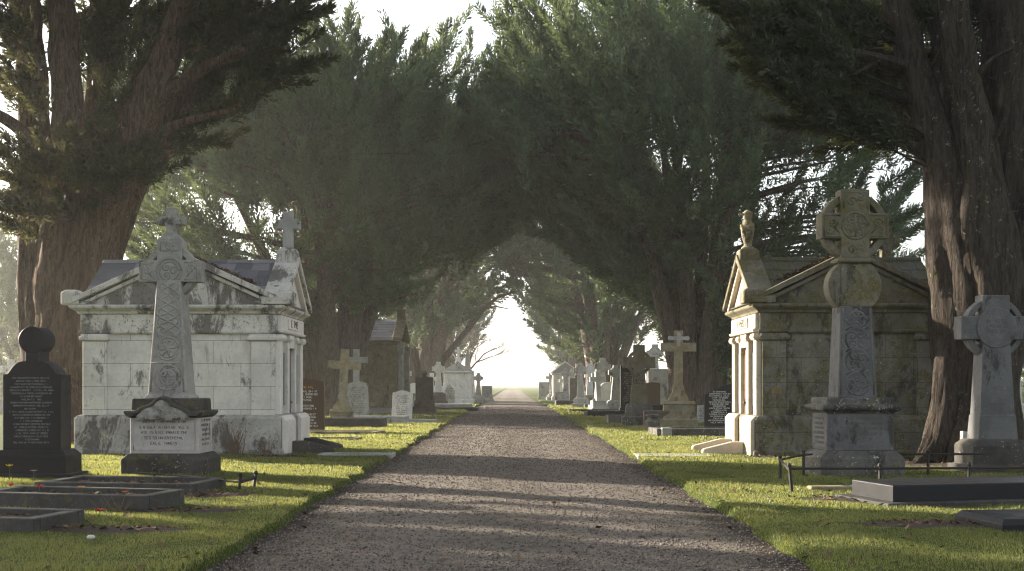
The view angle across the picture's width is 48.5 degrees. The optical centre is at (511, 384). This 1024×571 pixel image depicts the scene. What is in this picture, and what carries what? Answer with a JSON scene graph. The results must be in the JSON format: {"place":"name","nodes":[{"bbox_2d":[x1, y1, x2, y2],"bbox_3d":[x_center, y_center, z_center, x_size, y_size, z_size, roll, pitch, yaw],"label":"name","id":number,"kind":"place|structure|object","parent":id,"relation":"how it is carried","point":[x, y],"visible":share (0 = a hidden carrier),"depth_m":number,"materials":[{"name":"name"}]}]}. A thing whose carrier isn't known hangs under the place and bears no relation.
{"place":"outdoors","nodes":[
{"label":"outdoors","id":0,"kind":"place"},
{"bbox_2d":[204,390,815,570],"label":"gravel path","id":1,"kind":"structure","parent":0,"point":[510,398],"depth_m":13.83,"materials":[{"name":"grey gravel"}]},
{"bbox_2d":[0,438,1009,570],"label":"fallen leaves","id":2,"kind":"object","parent":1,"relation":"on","point":[139,567],"visible":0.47,"depth_m":13.89,"materials":[{"name":"brown plant"}]},
{"bbox_2d":[0,385,1023,570],"bbox_3d":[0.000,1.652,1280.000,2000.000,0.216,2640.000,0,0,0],"label":"ground","id":3,"kind":"structure","parent":0,"point":[532,391],"depth_m":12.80,"materials":[{"name":"green plant"}]},
{"bbox_2d":[0,366,5,411],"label":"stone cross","id":4,"kind":"object","parent":3,"relation":"on","point":[2,369],"visible":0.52,"depth_m":65.83,"materials":[{"name":"white stone"}]},
{"bbox_2d":[0,307,17,362],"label":"cypress tree","id":5,"kind":"object","parent":3,"relation":"on","point":[7,357],"depth_m":145.17,"materials":[{"name":"green plant"}]},
{"bbox_2d":[0,211,19,397],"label":"cypress tree","id":6,"kind":"object","parent":3,"relation":"on","point":[8,267],"visible":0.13,"depth_m":87.64,"materials":[{"name":"green plant"}]},
{"bbox_2d":[0,290,19,395],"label":"cypress tree","id":7,"kind":"object","parent":3,"relation":"on","point":[12,336],"visible":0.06,"depth_m":109.09,"materials":[{"name":"green plant"}]},
{"bbox_2d":[6,359,14,373],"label":"stone cross","id":8,"kind":"object","parent":3,"relation":"on","point":[10,364],"visible":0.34,"depth_m":66.26,"materials":[{"name":"white stone"}]},
{"bbox_2d":[0,507,83,532],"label":"grave kerb","id":9,"kind":"structure","parent":3,"relation":"on","point":[46,518],"depth_m":12.46,"materials":[{"name":"stone"}]},
{"bbox_2d":[0,327,88,478],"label":"headstone","id":10,"kind":"object","parent":3,"relation":"on","point":[36,410],"visible":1,"depth_m":19.25,"materials":[{"name":"black stone"}]},
{"bbox_2d":[0,486,183,510],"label":"grave kerb","id":11,"kind":"structure","parent":3,"relation":"on","point":[20,496],"depth_m":14.54,"materials":[{"name":"stone"}]},
{"bbox_2d":[101,493,131,511],"bbox_3d":[-4.932,1.470,14.070,0.627,0.373,0.168,0,0,7],"label":"bare shrub","id":12,"kind":"object","parent":3,"relation":"on","point":[118,508],"visible":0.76,"depth_m":14.04,"materials":[{"name":"brown plant"}]},
{"bbox_2d":[34,476,225,492],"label":"grave kerb","id":13,"kind":"structure","parent":3,"relation":"on","point":[201,484],"depth_m":16.93,"materials":[{"name":"stone"}]},
{"bbox_2d":[0,0,340,442],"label":"cypress tree","id":14,"kind":"object","parent":3,"relation":"on","point":[88,165],"visible":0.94,"depth_m":30.47,"materials":[{"name":"green plant"}]},
{"bbox_2d":[121,207,220,474],"bbox_3d":[-6.084,-0.704,20.312,1.481,4.914,1.080,0,0,2],"label":"celtic cross","id":15,"kind":"object","parent":3,"relation":"on","point":[170,414],"visible":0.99,"depth_m":20.11,"materials":[{"name":"stone"}]},
{"bbox_2d":[137,467,257,489],"bbox_3d":[-4.920,1.509,17.922,2.551,0.390,0.507,0,0,37],"label":"grave railing","id":16,"kind":"object","parent":3,"relation":"on","point":[240,481],"visible":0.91,"depth_m":17.43,"materials":[{"name":"black metal"}]},
{"bbox_2d":[61,212,342,454],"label":"mausoleum","id":17,"kind":"structure","parent":3,"relation":"on","point":[248,341],"depth_m":25.71,"materials":[{"name":"stone"}]},
{"bbox_2d":[194,255,260,284],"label":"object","id":18,"kind":"object","parent":17,"relation":"on","point":[249,280],"visible":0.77,"depth_m":25.89,"materials":[{"name":"grey stone"}]},
{"bbox_2d":[290,349,292,412],"bbox_3d":[-5.331,0.300,27.150,0.099,2.320,0.650,0,0,0],"label":"door","id":19,"kind":"structure","parent":17,"relation":"in","point":[290,349],"depth_m":27.35,"materials":[{"name":"metal"}]},
{"bbox_2d":[216,422,246,455],"bbox_3d":[-6.146,1.238,24.965,0.755,0.833,0.380,0,0,0],"label":"bare shrub","id":20,"kind":"object","parent":3,"relation":"on","point":[232,448],"visible":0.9,"depth_m":24.98,"materials":[{"name":"brown plant"}]},
{"bbox_2d":[254,435,278,454],"bbox_3d":[-5.458,1.369,25.193,0.561,0.571,0.260,0,0,12],"label":"bare shrub","id":21,"kind":"object","parent":3,"relation":"on","point":[264,446],"visible":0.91,"depth_m":25.17,"materials":[{"name":"plant"}]},
{"bbox_2d":[303,379,324,429],"bbox_3d":[-6.949,0.751,38.499,1.203,1.903,0.204,0,0,0],"label":"headstone","id":22,"kind":"object","parent":3,"relation":"on","point":[314,399],"visible":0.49,"depth_m":38.40,"materials":[{"name":"brown stone"}]},
{"bbox_2d":[310,437,361,439],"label":"grave kerb","id":23,"kind":"structure","parent":3,"relation":"on","point":[348,438],"depth_m":32.83,"materials":[{"name":"grey stone"}]},
{"bbox_2d":[81,0,593,415],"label":"cypress tree","id":24,"kind":"object","parent":3,"relation":"on","point":[307,146],"visible":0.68,"depth_m":52.09,"materials":[{"name":"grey plant"}]},
{"bbox_2d":[327,349,361,416],"bbox_3d":[-6.898,0.128,46.506,1.363,3.153,0.874,3,0,-4],"label":"stone cross","id":25,"kind":"object","parent":3,"relation":"on","point":[342,406],"visible":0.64,"depth_m":46.37,"materials":[{"name":"beige stone"}]},
{"bbox_2d":[310,430,384,434],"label":"grave kerb","id":26,"kind":"structure","parent":3,"relation":"on","point":[357,432],"depth_m":35.98,"materials":[{"name":"stone"}]},
{"bbox_2d":[325,417,386,426],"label":"grave kerb","id":27,"kind":"structure","parent":3,"relation":"on","point":[352,422],"depth_m":41.94,"materials":[{"name":"stone"}]},
{"bbox_2d":[316,452,395,458],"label":"grave curb","id":28,"kind":"structure","parent":3,"relation":"on","point":[391,455],"depth_m":25.47,"materials":[{"name":"grey stone"}]},
{"bbox_2d":[347,381,368,414],"bbox_3d":[-7.178,0.761,52.999,0.984,1.882,0.174,-1,0,0],"label":"headstone","id":29,"kind":"object","parent":3,"relation":"on","point":[358,396],"visible":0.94,"depth_m":52.91,"materials":[{"name":"grey stone"}]},
{"bbox_2d":[349,349,367,381],"bbox_3d":[-7.665,-0.026,55.999,1.124,3.455,0.735,0,0,0],"label":"stone cross","id":30,"kind":"object","parent":3,"relation":"on","point":[356,357],"visible":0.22,"depth_m":55.88,"materials":[{"name":"grey stone"}]},
{"bbox_2d":[354,415,408,421],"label":"grave kerb","id":31,"kind":"structure","parent":3,"relation":"on","point":[389,418],"depth_m":46.91,"materials":[{"name":"grey stone"}]},
{"bbox_2d":[360,294,410,413],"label":"mausoleum","id":32,"kind":"structure","parent":3,"relation":"on","point":[385,374],"depth_m":61.01,"materials":[{"name":"grey stone"}]},
{"bbox_2d":[392,390,412,418],"bbox_3d":[-4.680,0.971,48.499,0.861,1.464,0.164,2,0,0],"label":"headstone","id":33,"kind":"object","parent":3,"relation":"on","point":[402,402],"visible":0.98,"depth_m":48.42,"materials":[{"name":"white stone"}]},
{"bbox_2d":[410,383,414,392],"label":"headstone","id":34,"kind":"object","parent":3,"relation":"on","point":[412,387],"visible":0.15,"depth_m":90.82,"materials":[{"name":"white stone"}]},
{"bbox_2d":[390,419,438,422],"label":"grave kerb","id":35,"kind":"structure","parent":3,"relation":"on","point":[417,420],"depth_m":46.78,"materials":[{"name":"grey stone"}]},
{"bbox_2d":[413,371,435,412],"bbox_3d":[-4.768,0.481,62.001,1.230,2.442,0.823,0,0,0],"label":"headstone","id":36,"kind":"object","parent":3,"relation":"on","point":[424,400],"visible":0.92,"depth_m":61.75,"materials":[{"name":"brown stone"}]},
{"bbox_2d":[412,413,448,414],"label":"ledger slab","id":37,"kind":"structure","parent":3,"relation":"on","point":[431,413],"depth_m":58.46,"materials":[{"name":"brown stone"}]},
{"bbox_2d":[320,187,541,385],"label":"cypress tree","id":38,"kind":"object","parent":3,"relation":"on","point":[431,325],"visible":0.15,"depth_m":96.91,"materials":[{"name":"green plant"}]},
{"bbox_2d":[432,362,447,402],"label":"celtic cross","id":39,"kind":"object","parent":3,"relation":"on","point":[438,368],"visible":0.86,"depth_m":81.84,"materials":[{"name":"grey stone"}]},
{"bbox_2d":[444,383,454,402],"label":"headstone","id":40,"kind":"object","parent":3,"relation":"on","point":[449,391],"visible":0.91,"depth_m":83.90,"materials":[{"name":"grey stone"}]},
{"bbox_2d":[400,260,501,382],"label":"cypress tree","id":41,"kind":"object","parent":3,"relation":"on","point":[448,362],"visible":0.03,"depth_m":138.81,"materials":[{"name":"green plant"}]},
{"bbox_2d":[435,403,471,406],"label":"ledger slab","id":42,"kind":"structure","parent":3,"relation":"on","point":[451,405],"depth_m":76.47,"materials":[{"name":"grey stone"}]},
{"bbox_2d":[449,376,460,402],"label":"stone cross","id":43,"kind":"object","parent":3,"relation":"on","point":[457,399],"visible":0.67,"depth_m":92.89,"materials":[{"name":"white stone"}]},
{"bbox_2d":[436,407,478,410],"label":"ledger slab","id":44,"kind":"structure","parent":3,"relation":"on","point":[468,408],"depth_m":70.54,"materials":[{"name":"stone"}]},
{"bbox_2d":[442,347,474,403],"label":"mausoleum","id":45,"kind":"structure","parent":3,"relation":"on","point":[460,374],"depth_m":93.04,"materials":[{"name":"white stone"}]},
{"bbox_2d":[465,349,474,401],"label":"obelisk","id":46,"kind":"object","parent":3,"relation":"on","point":[467,360],"visible":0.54,"depth_m":103.76,"materials":[{"name":"white stone"}]},
{"bbox_2d":[451,304,496,365],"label":"cypress tree","id":47,"kind":"object","parent":3,"relation":"on","point":[483,324],"visible":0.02,"depth_m":173.38,"materials":[{"name":"green plant"}]},
{"bbox_2d":[472,373,476,395],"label":"stone cross","id":48,"kind":"object","parent":3,"relation":"on","point":[473,382],"visible":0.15,"depth_m":126.39,"materials":[{"name":"white stone"}]},
{"bbox_2d":[445,325,512,369],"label":"bare tree","id":49,"kind":"object","parent":3,"relation":"on","point":[481,342],"visible":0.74,"depth_m":124.71,"materials":[{"name":"plant"}]},
{"bbox_2d":[473,373,485,402],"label":"celtic cross","id":50,"kind":"object","parent":3,"relation":"on","point":[478,397],"visible":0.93,"depth_m":105.83,"materials":[{"name":"grey stone"}]},
{"bbox_2d":[482,386,493,400],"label":"headstone","id":51,"kind":"object","parent":3,"relation":"on","point":[487,392],"visible":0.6,"depth_m":111.85,"materials":[{"name":"grey stone"}]},
{"bbox_2d":[42,455,981,533],"bbox_3d":[2.080,1.564,17.774,18.560,0.069,14.776,0,0,0],"label":"soil patch","id":52,"kind":"object","parent":3,"relation":"on","point":[150,529],"visible":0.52,"depth_m":12.69,"materials":[{"name":"brown soil"}]},
{"bbox_2d":[537,382,549,398],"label":"headstone","id":53,"kind":"object","parent":3,"relation":"on","point":[544,387],"visible":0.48,"depth_m":126.85,"materials":[{"name":"grey stone"}]},
{"bbox_2d":[525,306,565,367],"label":"cypress tree","id":54,"kind":"object","parent":3,"relation":"on","point":[548,349],"visible":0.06,"depth_m":203.62,"materials":[{"name":"green plant"}]},
{"bbox_2d":[546,374,551,399],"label":"celtic cross","id":55,"kind":"object","parent":3,"relation":"on","point":[549,394],"visible":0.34,"depth_m":119.12,"materials":[{"name":"grey stone"}]},
{"bbox_2d":[547,376,551,396],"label":"celtic cross","id":56,"kind":"object","parent":3,"relation":"on","point":[550,385],"visible":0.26,"depth_m":121.86,"materials":[{"name":"grey stone"}]},
{"bbox_2d":[553,392,562,401],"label":"headstone","id":57,"kind":"object","parent":3,"relation":"on","point":[557,395],"visible":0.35,"depth_m":103.80,"materials":[{"name":"grey stone"}]},
{"bbox_2d":[550,361,574,399],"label":"mausoleum","id":58,"kind":"structure","parent":3,"relation":"on","point":[555,373],"depth_m":116.97,"materials":[{"name":"white stone"}]},
{"bbox_2d":[558,368,570,399],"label":"celtic cross","id":59,"kind":"object","parent":3,"relation":"on","point":[565,373],"visible":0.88,"depth_m":100.78,"materials":[{"name":"grey stone"}]},
{"bbox_2d":[555,400,573,404],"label":"ledger slab","id":60,"kind":"structure","parent":3,"relation":"on","point":[564,402],"depth_m":85.54,"materials":[{"name":"stone"}]},
{"bbox_2d":[524,281,611,366],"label":"cypress tree","id":61,"kind":"object","parent":3,"relation":"on","point":[569,360],"visible":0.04,"depth_m":167.08,"materials":[{"name":"green plant"}]},
{"bbox_2d":[569,374,577,399],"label":"headstone","id":62,"kind":"object","parent":3,"relation":"on","point":[573,382],"visible":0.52,"depth_m":95.83,"materials":[{"name":"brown stone"}]},
{"bbox_2d":[512,264,647,384],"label":"cypress tree","id":63,"kind":"object","parent":3,"relation":"on","point":[539,324],"visible":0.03,"depth_m":133.47,"materials":[{"name":"green plant"}]},
{"bbox_2d":[572,363,589,407],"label":"celtic cross","id":64,"kind":"object","parent":3,"relation":"on","point":[580,399],"visible":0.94,"depth_m":78.57,"materials":[{"name":"grey stone"}]},
{"bbox_2d":[585,363,595,402],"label":"celtic cross","id":65,"kind":"object","parent":3,"relation":"on","point":[589,395],"visible":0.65,"depth_m":93.82,"materials":[{"name":"stone"}]},
{"bbox_2d":[566,409,618,411],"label":"grave kerb","id":66,"kind":"structure","parent":3,"relation":"on","point":[573,410],"depth_m":66.02,"materials":[{"name":"stone"}]},
{"bbox_2d":[588,369,598,407],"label":"celtic cross","id":67,"kind":"object","parent":3,"relation":"on","point":[592,374],"visible":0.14,"depth_m":75.20,"materials":[{"name":"grey stone"}]},
{"bbox_2d":[589,372,608,408],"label":"stone cross","id":68,"kind":"object","parent":3,"relation":"on","point":[598,403],"visible":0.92,"depth_m":69.32,"materials":[{"name":"white stone"}]},
{"bbox_2d":[590,358,610,407],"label":"celtic cross","id":69,"kind":"object","parent":3,"relation":"on","point":[601,365],"visible":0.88,"depth_m":72.59,"materials":[{"name":"grey stone"}]},
{"bbox_2d":[492,159,710,394],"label":"cypress tree","id":70,"kind":"object","parent":3,"relation":"on","point":[597,343],"visible":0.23,"depth_m":99.23,"materials":[{"name":"green plant"}]},
{"bbox_2d":[584,411,624,416],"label":"ledger slab","id":71,"kind":"structure","parent":3,"relation":"on","point":[595,413],"depth_m":56.03,"materials":[{"name":"black stone"}]},
{"bbox_2d":[601,382,611,400],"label":"headstone","id":72,"kind":"object","parent":3,"relation":"on","point":[605,390],"visible":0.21,"depth_m":72.20,"materials":[{"name":"white stone"}]},
{"bbox_2d":[607,365,619,408],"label":"celtic cross","id":73,"kind":"object","parent":3,"relation":"on","point":[613,402],"visible":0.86,"depth_m":69.68,"materials":[{"name":"grey stone"}]},
{"bbox_2d":[605,415,624,422],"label":"ledger slab","id":74,"kind":"structure","parent":3,"relation":"on","point":[612,418],"depth_m":46.43,"materials":[{"name":"grey stone"}]},
{"bbox_2d":[610,376,619,399],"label":"headstone","id":75,"kind":"object","parent":3,"relation":"on","point":[618,384],"visible":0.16,"depth_m":79.85,"materials":[{"name":"stone"}]},
{"bbox_2d":[617,354,632,410],"bbox_3d":[6.423,0.026,62.000,1.332,3.351,0.622,0,0,0],"label":"headstone","id":76,"kind":"object","parent":3,"relation":"on","point":[626,375],"visible":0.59,"depth_m":61.85,"materials":[{"name":"black stone"}]},
{"bbox_2d":[621,345,654,424],"bbox_3d":[4.955,0.076,44.401,1.360,3.254,1.026,0,0,4],"label":"celtic cross","id":77,"kind":"object","parent":3,"relation":"on","point":[638,362],"visible":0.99,"depth_m":44.19,"materials":[{"name":"white stone"}]},
{"bbox_2d":[645,368,656,382],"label":"stone cross","id":78,"kind":"object","parent":3,"relation":"on","point":[646,376],"visible":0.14,"depth_m":78.57,"materials":[{"name":"white stone"}]},
{"bbox_2d":[645,414,659,428],"bbox_3d":[5.028,1.381,40.602,0.546,0.648,0.544,0,0,0],"label":"stone pot","id":79,"kind":"object","parent":3,"relation":"on","point":[652,420],"visible":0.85,"depth_m":40.41,"materials":[{"name":"grey stone"}]},
{"bbox_2d":[646,382,659,403],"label":"headstone","id":80,"kind":"object","parent":3,"relation":"on","point":[653,391],"visible":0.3,"depth_m":69.88,"materials":[{"name":"brown stone"}]},
{"bbox_2d":[646,344,663,368],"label":"celtic cross","id":81,"kind":"object","parent":3,"relation":"on","point":[655,349],"visible":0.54,"depth_m":95.81,"materials":[{"name":"grey stone"}]},
{"bbox_2d":[643,410,669,425],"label":"ledger slab","id":82,"kind":"structure","parent":3,"relation":"on","point":[662,413],"depth_m":42.86,"materials":[{"name":"grey stone"}]},
{"bbox_2d":[651,404,662,409],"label":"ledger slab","id":83,"kind":"structure","parent":3,"relation":"on","point":[657,406],"depth_m":49.87,"materials":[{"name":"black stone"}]},
{"bbox_2d":[648,369,668,403],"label":"headstone","id":84,"kind":"object","parent":3,"relation":"on","point":[660,376],"visible":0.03,"depth_m":71.85,"materials":[{"name":"grey stone"}]},
{"bbox_2d":[634,453,711,458],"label":"stone footpath","id":85,"kind":"structure","parent":3,"relation":"on","point":[637,454],"depth_m":25.05,"materials":[{"name":"beige stone"}]},
{"bbox_2d":[660,331,697,425],"bbox_3d":[6.320,-0.174,43.201,1.400,3.755,1.041,0,0,5],"label":"stone cross","id":86,"kind":"object","parent":3,"relation":"on","point":[678,405],"visible":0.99,"depth_m":43.02,"materials":[{"name":"stone"}]},
{"bbox_2d":[649,427,724,436],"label":"grave kerb","id":87,"kind":"structure","parent":3,"relation":"on","point":[702,431],"depth_m":34.46,"materials":[{"name":"white stone"}]},
{"bbox_2d":[660,428,671,436],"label":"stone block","id":88,"kind":"structure","parent":87,"relation":"on","point":[666,432],"depth_m":34.25,"materials":[{"name":"grey stone"}]},
{"bbox_2d":[697,405,703,422],"bbox_3d":[7.888,1.274,46.999,0.452,0.852,0.123,0,0,0],"label":"headstone","id":89,"kind":"object","parent":3,"relation":"on","point":[700,413],"visible":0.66,"depth_m":46.94,"materials":[{"name":"grey stone"}]},
{"bbox_2d":[440,0,979,416],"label":"cypress tree","id":90,"kind":"object","parent":3,"relation":"on","point":[629,83],"visible":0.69,"depth_m":49.98,"materials":[{"name":"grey plant"}]},
{"bbox_2d":[704,384,732,426],"bbox_3d":[7.369,0.822,40.299,1.102,1.761,0.164,0,0,14],"label":"headstone","id":91,"kind":"object","parent":3,"relation":"on","point":[717,405],"visible":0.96,"depth_m":40.24,"materials":[{"name":"black stone"}]},
{"bbox_2d":[727,342,731,381],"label":"cypress tree","id":92,"kind":"object","parent":3,"relation":"on","point":[728,375],"depth_m":106.65,"materials":[{"name":"green plant"}]},
{"bbox_2d":[691,210,932,456],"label":"mausoleum","id":93,"kind":"structure","parent":3,"relation":"on","point":[780,340],"depth_m":25.26,"materials":[{"name":"stone"}]},
{"bbox_2d":[743,348,745,413],"bbox_3d":[5.511,0.300,26.650,0.099,2.320,0.650,0,0,0],"label":"door","id":94,"kind":"structure","parent":93,"relation":"in","point":[744,402],"depth_m":26.82,"materials":[{"name":"gold metal"}]},
{"bbox_2d":[773,256,833,281],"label":"roof leaves","id":95,"kind":"object","parent":93,"relation":"on","point":[807,267],"visible":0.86,"depth_m":25.89,"materials":[{"name":"green plant"}]},
{"bbox_2d":[807,485,851,489],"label":"ledger slab","id":96,"kind":"structure","parent":3,"relation":"on","point":[828,487],"depth_m":16.79,"materials":[{"name":"stone"}]},
{"bbox_2d":[804,189,904,475],"bbox_3d":[6.041,-0.844,20.202,1.501,5.195,1.103,0,0,-3],"label":"celtic cross","id":97,"kind":"object","parent":3,"relation":"on","point":[852,419],"visible":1,"depth_m":19.97,"materials":[{"name":"white stone"}]},
{"bbox_2d":[694,0,1023,463],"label":"cypress tree","id":98,"kind":"object","parent":3,"relation":"on","point":[956,103],"visible":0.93,"depth_m":22.90,"materials":[{"name":"green plant"}]},
{"bbox_2d":[778,450,1023,491],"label":"grave railing","id":99,"kind":"object","parent":3,"relation":"on","point":[879,468],"visible":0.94,"depth_m":16.48,"materials":[{"name":"black metal"}]},
{"bbox_2d":[894,232,925,266],"bbox_3d":[22.165,-3.544,62.709,7.165,10.728,5.337,0,0,0],"label":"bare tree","id":100,"kind":"object","parent":3,"relation":"on","point":[920,247],"visible":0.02,"depth_m":63.35,"materials":[{"name":"grey plant"}]},
{"bbox_2d":[835,475,1023,506],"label":"ledger slab","id":101,"kind":"structure","parent":3,"relation":"on","point":[954,491],"depth_m":14.97,"materials":[{"name":"stone"}]},
{"bbox_2d":[960,431,967,439],"bbox_3d":[8.949,1.300,22.203,0.440,0.801,0.123,0,0,-10],"label":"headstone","id":102,"kind":"object","parent":3,"relation":"on","point":[963,434],"visible":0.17,"depth_m":22.12,"materials":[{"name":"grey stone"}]},
{"bbox_2d":[947,295,1023,473],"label":"celtic cross","id":103,"kind":"object","parent":3,"relation":"on","point":[993,327],"visible":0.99,"depth_m":20.36,"materials":[{"name":"stone"}]},
{"bbox_2d":[955,509,1023,531],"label":"ledger slab","id":104,"kind":"structure","parent":3,"relation":"on","point":[1007,519],"depth_m":12.44,"materials":[{"name":"black stone"}]},
{"bbox_2d":[1020,377,1023,413],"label":"stone cross","id":105,"kind":"object","parent":3,"relation":"on","point":[1021,383],"visible":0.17,"depth_m":61.25,"materials":[{"name":"white stone"}]},
{"bbox_2d":[1021,370,1023,397],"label":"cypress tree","id":106,"kind":"object","parent":3,"relation":"on","point":[1022,374],"visible":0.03,"depth_m":118.44,"materials":[{"name":"green plant"}]},
{"bbox_2d":[0,0,1023,384],"label":"sky","id":107,"kind":"structure","parent":0,"point":[525,364],"materials":[{"name":"white"}]}
]}

